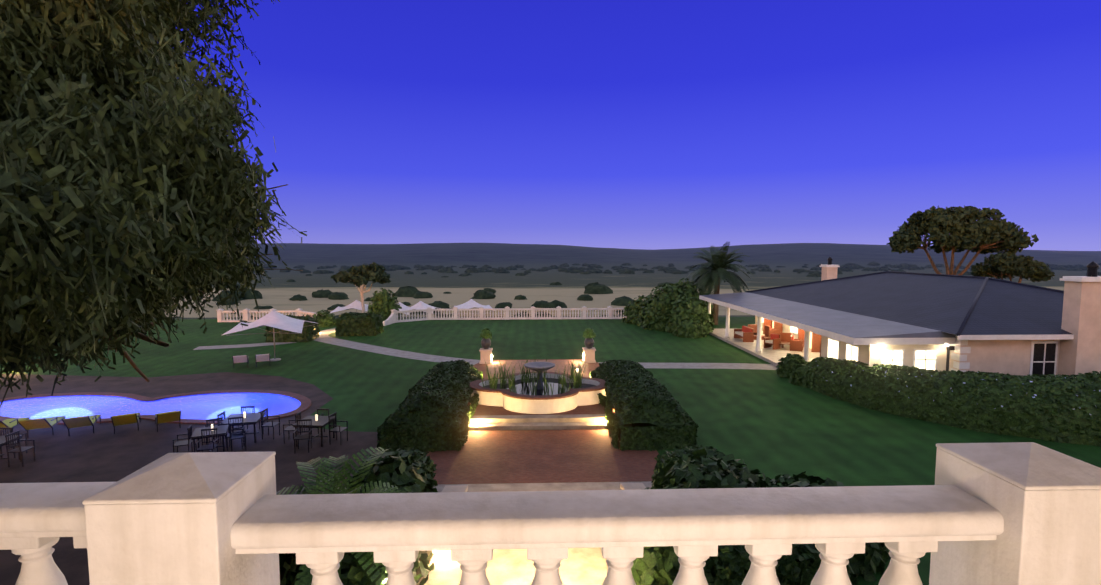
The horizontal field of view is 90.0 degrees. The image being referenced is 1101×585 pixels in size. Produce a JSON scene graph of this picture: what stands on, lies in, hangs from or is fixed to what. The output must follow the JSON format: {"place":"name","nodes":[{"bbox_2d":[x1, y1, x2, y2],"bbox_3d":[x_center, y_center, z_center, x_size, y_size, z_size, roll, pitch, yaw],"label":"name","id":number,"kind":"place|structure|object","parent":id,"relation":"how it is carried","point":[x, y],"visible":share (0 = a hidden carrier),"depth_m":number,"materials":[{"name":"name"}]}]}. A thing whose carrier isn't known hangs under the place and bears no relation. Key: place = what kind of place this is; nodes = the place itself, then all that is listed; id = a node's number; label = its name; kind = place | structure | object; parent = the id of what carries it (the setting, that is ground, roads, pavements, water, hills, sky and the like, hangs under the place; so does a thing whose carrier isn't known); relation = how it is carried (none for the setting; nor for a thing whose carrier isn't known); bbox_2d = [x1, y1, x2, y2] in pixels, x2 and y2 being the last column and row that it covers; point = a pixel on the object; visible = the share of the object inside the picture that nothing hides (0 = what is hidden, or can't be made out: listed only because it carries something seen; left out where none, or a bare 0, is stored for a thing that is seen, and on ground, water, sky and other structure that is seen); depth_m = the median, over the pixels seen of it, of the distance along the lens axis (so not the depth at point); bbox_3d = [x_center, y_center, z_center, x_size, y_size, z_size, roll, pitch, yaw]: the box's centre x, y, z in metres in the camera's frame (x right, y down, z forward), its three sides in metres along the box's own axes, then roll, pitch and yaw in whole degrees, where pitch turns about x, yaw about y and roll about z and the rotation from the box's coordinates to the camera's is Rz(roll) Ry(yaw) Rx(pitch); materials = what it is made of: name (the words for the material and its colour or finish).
{"place":"outdoors","nodes":[
{"label":"outdoors","id":0,"kind":"place"},
{"bbox_2d":[0,390,310,423],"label":"pool water","id":1,"kind":"structure","parent":0,"point":[201,407],"depth_m":22.38,"materials":[{"name":"blue liquid"}]},
{"bbox_2d":[0,372,381,584],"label":"pool deck","id":2,"kind":"structure","parent":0,"point":[103,453],"depth_m":17.92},
{"bbox_2d":[0,417,29,432],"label":"sun lounger","id":3,"kind":"object","parent":2,"relation":"on","point":[13,423],"visible":0.62,"depth_m":18.90,"materials":[{"name":"fabric"}]},
{"bbox_2d":[0,427,35,466],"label":"patio chair","id":4,"kind":"object","parent":2,"relation":"on","point":[8,439],"visible":0.94,"depth_m":16.27,"materials":[{"name":"black metal"}]},
{"bbox_2d":[17,416,65,437],"bbox_3d":[-17.331,4.454,18.804,0.720,0.777,1.898,-2,5,-26],"label":"sun lounger","id":5,"kind":"object","parent":2,"relation":"on","point":[29,424],"visible":0.98,"depth_m":18.32,"materials":[{"name":"fabric"}]},
{"bbox_2d":[62,415,100,435],"bbox_3d":[-16.118,4.441,18.973,0.720,0.777,1.898,-3,5,-30],"label":"sun lounger","id":6,"kind":"object","parent":2,"relation":"on","point":[80,421],"visible":1,"depth_m":18.46,"materials":[{"name":"fabric"}]},
{"bbox_2d":[111,413,140,433],"bbox_3d":[-14.794,4.422,19.213,0.720,0.777,1.898,-3,5,-34],"label":"sun lounger","id":7,"kind":"object","parent":2,"relation":"on","point":[125,419],"visible":1,"depth_m":18.68,"materials":[{"name":"fabric"}]},
{"bbox_2d":[155,411,180,431],"bbox_3d":[-13.527,4.403,19.456,0.720,0.777,1.898,-4,6,-38],"label":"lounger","id":8,"kind":"object","parent":2,"relation":"on","point":[165,417],"visible":1,"depth_m":18.95,"materials":[{"name":"fabric"}]},
{"bbox_2d":[172,417,245,452],"bbox_3d":[-10.488,4.519,16.998,1.655,0.955,1.658,2,5,20],"label":"patio dining set","id":9,"kind":"object","parent":2,"relation":"on","point":[207,432],"visible":0.88,"depth_m":16.80,"materials":[{"name":"black metal"}]},
{"bbox_2d":[205,406,279,450],"bbox_3d":[-10.202,4.418,18.280,1.784,0.955,1.802,3,5,31],"label":"patio dining set","id":10,"kind":"object","parent":2,"relation":"on","point":[247,419],"visible":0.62,"depth_m":18.22,"materials":[{"name":"black metal"}]},
{"bbox_2d":[283,408,347,452],"bbox_3d":[-7.696,4.438,18.024,1.729,0.955,1.726,-4,6,-41],"label":"patio dining set","id":11,"kind":"object","parent":2,"relation":"on","point":[321,421],"visible":0.88,"depth_m":17.81,"materials":[{"name":"black metal"}]},
{"bbox_2d":[193,328,777,369],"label":"garden path","id":12,"kind":"structure","parent":0,"point":[324,337],"depth_m":32.74,"materials":[{"name":"concrete"}]},
{"bbox_2d":[415,359,658,584],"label":"paved terrace","id":13,"kind":"structure","parent":0,"point":[560,451],"depth_m":16.24,"materials":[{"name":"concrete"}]},
{"bbox_2d":[417,485,467,567],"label":"wall","id":14,"kind":"structure","parent":13,"relation":"on","point":[455,488],"depth_m":13.55,"materials":[{"name":"stone"}]},
{"bbox_2d":[479,338,492,363],"bbox_3d":[-3.417,3.076,29.274,0.680,1.305,0.660,0,5,-2],"label":"urn pedestal","id":15,"kind":"object","parent":13,"relation":"on","point":[486,355],"visible":0.88,"depth_m":29.03,"materials":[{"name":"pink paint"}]},
{"bbox_2d":[479,328,491,338],"bbox_3d":[-3.424,2.166,29.190,0.702,0.584,0.668,-4,6,-39],"label":"urn plant","id":16,"kind":"object","parent":15,"relation":"on","point":[485,334],"visible":1,"depth_m":29.02,"materials":[{"name":"green plant"}]},
{"bbox_2d":[469,362,606,413],"bbox_3d":[-0.434,3.596,22.190,4.922,1.380,4.208,3,6,35],"label":"fountain basin","id":17,"kind":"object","parent":13,"relation":"on","point":[522,399],"depth_m":21.25,"materials":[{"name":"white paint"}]},
{"bbox_2d":[479,355,585,394],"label":"pond reeds","id":18,"kind":"object","parent":17,"relation":"on","point":[577,380],"visible":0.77,"depth_m":21.66,"materials":[{"name":"green plant"}]},
{"bbox_2d":[582,338,595,362],"bbox_3d":[2.060,3.062,29.459,0.680,1.305,0.660,0,5,-2],"label":"urn pedestal","id":19,"kind":"object","parent":13,"relation":"on","point":[589,349],"visible":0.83,"depth_m":29.21,"materials":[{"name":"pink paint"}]},
{"bbox_2d":[583,328,595,338],"bbox_3d":[2.074,2.160,29.388,0.716,0.565,0.741,0,5,-2],"label":"urn plant","id":20,"kind":"object","parent":19,"relation":"on","point":[588,333],"visible":1,"depth_m":29.23,"materials":[{"name":"green plant"}]},
{"bbox_2d":[620,483,645,489],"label":"step","id":21,"kind":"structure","parent":13,"relation":"on","point":[629,486],"depth_m":13.73,"materials":[{"name":"stone"}]},
{"bbox_2d":[0,317,1100,584],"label":"garden lawn","id":22,"kind":"structure","parent":0,"point":[770,423],"depth_m":26.54,"materials":[{"name":"green plant"}]},
{"bbox_2d":[232,355,248,364],"bbox_3d":[-16.598,3.611,29.517,0.720,0.777,1.898,-2,5,-27],"label":"white lounger","id":23,"kind":"object","parent":22,"relation":"on","point":[241,359],"visible":0.98,"depth_m":28.92,"materials":[{"name":"fabric"}]},
{"bbox_2d":[255,354,269,366],"bbox_3d":[-15.595,3.584,29.860,0.720,0.777,1.898,-2,5,-27],"label":"white lounger","id":24,"kind":"object","parent":22,"relation":"on","point":[262,357],"visible":0.98,"depth_m":29.25,"materials":[{"name":"fabric"}]},
{"bbox_2d":[222,310,314,360],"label":"pool umbrella","id":25,"kind":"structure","parent":22,"relation":"on","point":[273,319],"depth_m":30.42,"materials":[{"name":"fabric"}]},
{"bbox_2d":[264,314,320,342],"bbox_3d":[-17.950,2.493,38.411,3.114,1.878,2.517,0,5,-2],"label":"hedge","id":26,"kind":"object","parent":22,"relation":"on","point":[310,333],"visible":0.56,"depth_m":37.41,"materials":[{"name":"green plant"}]},
{"bbox_2d":[276,447,405,584],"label":"cycad plant","id":27,"kind":"object","parent":22,"relation":"on","point":[306,575],"visible":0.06,"depth_m":10.93,"materials":[{"name":"green plant"}]},
{"bbox_2d":[312,288,401,326],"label":"shrubs","id":28,"kind":"object","parent":22,"relation":"on","point":[384,302],"visible":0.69,"depth_m":47.36,"materials":[{"name":"green plant"}]},
{"bbox_2d":[335,312,383,335],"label":"hedge","id":29,"kind":"object","parent":22,"relation":"on","point":[360,324],"visible":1,"depth_m":40.13,"materials":[{"name":"green plant"}]},
{"bbox_2d":[343,447,436,493],"bbox_3d":[-3.882,4.665,13.175,1.946,1.392,2.638,0,5,-2],"label":"hedge","id":30,"kind":"object","parent":22,"relation":"on","point":[428,466],"visible":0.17,"depth_m":13.79,"materials":[{"name":"green plant"}]},
{"bbox_2d":[217,306,628,325],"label":"balustrade","id":31,"kind":"object","parent":22,"relation":"on","point":[391,319],"visible":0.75,"depth_m":49.44,"materials":[{"name":"white stone"}]},
{"bbox_2d":[376,359,483,451],"bbox_3d":[-4.204,3.897,21.316,2.920,1.634,8.682,0,5,-2],"label":"hedge","id":32,"kind":"object","parent":22,"relation":"on","point":[431,411],"visible":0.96,"depth_m":17.78,"materials":[{"name":"green plant"}]},
{"bbox_2d":[279,448,890,584],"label":"shrubs","id":33,"kind":"object","parent":22,"relation":"on","point":[657,565],"visible":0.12,"depth_m":11.22,"materials":[{"name":"green plant"}]},
{"bbox_2d":[590,359,698,450],"bbox_3d":[3.299,3.861,21.526,3.007,1.683,8.739,0,5,-2],"label":"hedge","id":34,"kind":"object","parent":22,"relation":"on","point":[637,392],"visible":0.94,"depth_m":18.05,"materials":[{"name":"green plant"}]},
{"bbox_2d":[622,277,714,338],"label":"veranda shrubs","id":35,"kind":"object","parent":22,"relation":"on","point":[678,309],"visible":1,"depth_m":42.90,"materials":[{"name":"green plant"}]},
{"bbox_2d":[687,242,751,324],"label":"palm tree","id":36,"kind":"object","parent":22,"relation":"on","point":[720,265],"depth_m":45.26,"materials":[{"name":"green plant"}]},
{"bbox_2d":[651,444,819,584],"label":"hedge","id":37,"kind":"object","parent":22,"relation":"on","point":[730,561],"visible":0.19,"depth_m":9.58,"materials":[{"name":"green plant"}]},
{"bbox_2d":[776,353,808,387],"bbox_3d":[12.135,3.839,26.709,1.886,1.539,3.304,0,5,-2],"label":"bush","id":38,"kind":"object","parent":22,"relation":"on","point":[793,367],"visible":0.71,"depth_m":26.91,"materials":[{"name":"green plant"}]},
{"bbox_2d":[805,357,1100,445],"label":"hedge","id":39,"kind":"object","parent":22,"relation":"on","point":[1060,408],"visible":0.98,"depth_m":19.41,"materials":[{"name":"green plant"}]},
{"bbox_2d":[153,243,1100,318],"bbox_3d":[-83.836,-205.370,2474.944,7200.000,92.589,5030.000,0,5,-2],"label":"distant landscape terrain","id":40,"kind":"structure","parent":0,"point":[533,287],"depth_m":942.29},
{"bbox_2d":[0,0,306,407],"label":"tree","id":41,"kind":"object","parent":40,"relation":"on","point":[126,182],"depth_m":8.69,"materials":[{"name":"green plant"}]},
{"bbox_2d":[330,300,367,314],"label":"umbrella","id":42,"kind":"object","parent":40,"relation":"on","point":[356,304],"visible":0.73,"depth_m":56.53,"materials":[{"name":"fabric"}]},
{"bbox_2d":[331,262,390,312],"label":"cabbage tree","id":43,"kind":"object","parent":40,"relation":"on","point":[374,272],"depth_m":53.99,"materials":[{"name":"green plant"}]},
{"bbox_2d":[397,302,417,317],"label":"umbrella","id":44,"kind":"object","parent":40,"relation":"on","point":[403,306],"visible":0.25,"depth_m":57.25,"materials":[{"name":"fabric"}]},
{"bbox_2d":[402,301,440,316],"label":"umbrella","id":45,"kind":"object","parent":40,"relation":"on","point":[420,305],"visible":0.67,"depth_m":57.10,"materials":[{"name":"fabric"}]},
{"bbox_2d":[450,299,494,317],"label":"umbrella","id":46,"kind":"object","parent":40,"relation":"on","point":[471,303],"visible":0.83,"depth_m":57.17,"materials":[{"name":"fabric"}]},
{"bbox_2d":[174,261,1100,317],"bbox_3d":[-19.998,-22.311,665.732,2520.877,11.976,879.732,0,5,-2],"label":"veld bushes","id":47,"kind":"object","parent":40,"relation":"on","point":[489,293],"visible":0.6,"depth_m":771.08,"materials":[{"name":"green plant"}]},
{"bbox_2d":[887,205,1038,274],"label":"thorn tree","id":48,"kind":"object","parent":40,"relation":"on","point":[964,228],"depth_m":60.65,"materials":[{"name":"green plant"}]},
{"bbox_2d":[971,251,1054,282],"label":"thorn tree","id":49,"kind":"object","parent":40,"relation":"on","point":[1013,264],"depth_m":70.66,"materials":[{"name":"green plant"}]},
{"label":"house wall","id":50,"kind":"structure","parent":40,"relation":"on"},
{"bbox_2d":[0,442,1100,584],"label":"balcony balustrade","id":51,"kind":"object","parent":50,"relation":"on","point":[1019,513],"visible":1,"depth_m":1.83,"materials":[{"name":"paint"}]},
{"bbox_2d":[173,0,1100,250],"label":"sky","id":52,"kind":"structure","parent":0,"point":[622,124],"materials":[{"name":"blue"}]},
{"bbox_2d":[699,257,1100,376],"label":"lodge building","id":53,"kind":"structure","parent":0,"point":[974,323],"depth_m":24.57,"materials":[{"name":"grey paint"}]},
{"bbox_2d":[734,324,820,356],"bbox_3d":[14.351,3.102,33.215,3.020,0.875,12.275,0,5,-2],"label":"patio furniture","id":54,"kind":"object","parent":53,"relation":"on","point":[774,338],"visible":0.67,"depth_m":34.78,"materials":[{"name":"orange wood"}]}
]}

